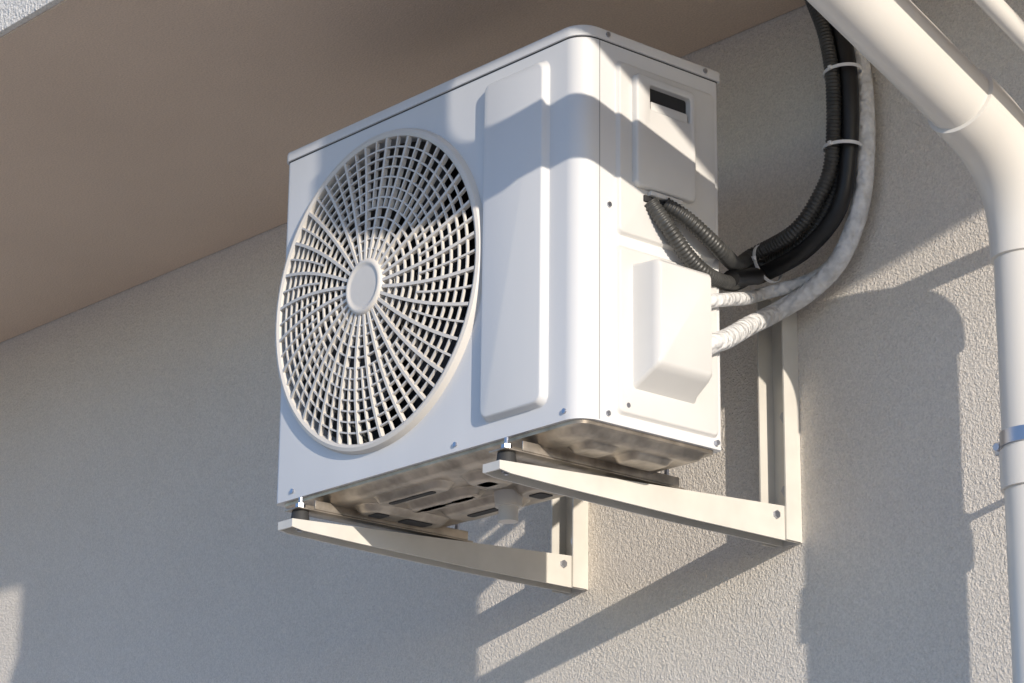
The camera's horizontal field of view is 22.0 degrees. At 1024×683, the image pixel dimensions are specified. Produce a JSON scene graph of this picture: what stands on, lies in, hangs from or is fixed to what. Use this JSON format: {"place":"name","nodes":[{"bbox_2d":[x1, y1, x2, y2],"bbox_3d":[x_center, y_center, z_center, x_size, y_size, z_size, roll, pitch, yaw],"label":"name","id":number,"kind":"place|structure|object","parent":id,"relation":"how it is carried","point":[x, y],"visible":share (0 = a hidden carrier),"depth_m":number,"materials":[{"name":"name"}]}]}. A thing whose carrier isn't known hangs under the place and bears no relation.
{"place":"outdoors","nodes":[
{"label":"outdoors","id":0,"kind":"place"},
{"label":"ground","id":1,"kind":"structure","parent":0,"visible":0},
{"bbox_2d":[0,0,1023,682],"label":"wall","id":2,"kind":"structure","parent":1,"relation":"on","point":[142,536],"depth_m":4.03,"materials":[{"name":"paint"}]},
{"bbox_2d":[0,0,805,342],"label":"soffit","id":3,"kind":"structure","parent":2,"relation":"attached to","point":[144,140],"depth_m":4.34,"materials":[{"name":"paint"}]},
{"bbox_2d":[0,0,63,36],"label":"fascia","id":4,"kind":"structure","parent":3,"relation":"attached to","point":[14,14],"depth_m":4.07,"materials":[{"name":"paint"}]},
{"bbox_2d":[724,24,858,286],"bbox_3d":[0.371,-0.305,3.779,0.184,0.515,0.191,15,-22,-39],"label":"black power cable","id":5,"kind":"object","parent":3,"relation":"hanging from","point":[815,240],"visible":0.88,"depth_m":3.76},
{"bbox_2d":[278,496,587,594],"bbox_3d":[-0.111,0.155,3.976,0.566,0.374,0.052,15,-22,-39],"label":"wall bracket","id":6,"kind":"object","parent":2,"relation":"attached to","point":[562,567],"depth_m":3.97,"materials":[{"name":"white metal"}]},
{"bbox_2d":[483,294,801,548],"bbox_3d":[0.185,0.057,3.650,0.566,0.374,0.052,15,-22,-39],"label":"wall bracket","id":7,"kind":"object","parent":2,"relation":"attached to","point":[772,518],"depth_m":3.73,"materials":[{"name":"white metal"}]},
{"bbox_2d":[275,25,720,541],"bbox_3d":[-0.018,-0.048,3.752,0.325,0.608,0.720,15,-22,-39],"label":"air conditioner outdoor unit","id":8,"kind":"object","parent":7,"relation":"on","point":[482,262],"visible":0.99,"depth_m":3.59,"materials":[{"name":"paint"}]},
{"bbox_2d":[644,0,861,290],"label":"corrugated cable conduit","id":9,"kind":"object","parent":8,"relation":"attached to","point":[802,226],"visible":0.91,"depth_m":3.76,"materials":[{"name":"plastic"}]},
{"bbox_2d":[711,198,851,308],"bbox_3d":[0.339,-0.275,3.760,0.324,0.586,0.154,15,-22,-39],"label":"insulated refrigerant pipe","id":10,"kind":"object","parent":8,"relation":"attached to","point":[751,296],"visible":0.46,"depth_m":3.79,"materials":[{"name":"grey fabric"}]},
{"bbox_2d":[712,47,875,354],"bbox_3d":[0.348,-0.253,3.733,0.317,0.655,0.186,15,-22,-39],"label":"insulated refrigerant pipe","id":11,"kind":"object","parent":8,"relation":"attached to","point":[821,280],"visible":0.86,"depth_m":3.76,"materials":[{"name":"grey fabric"}]},
{"bbox_2d":[807,0,1023,682],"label":"drainpipe","id":12,"kind":"object","parent":2,"relation":"attached to","point":[913,54],"visible":1,"depth_m":3.29,"materials":[{"name":"plastic"}]},
{"bbox_2d":[974,0,1023,51],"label":"white cable conduit","id":13,"kind":"object","parent":2,"relation":"attached to","point":[1005,18],"depth_m":3.19,"materials":[{"name":"plastic"}]}
]}

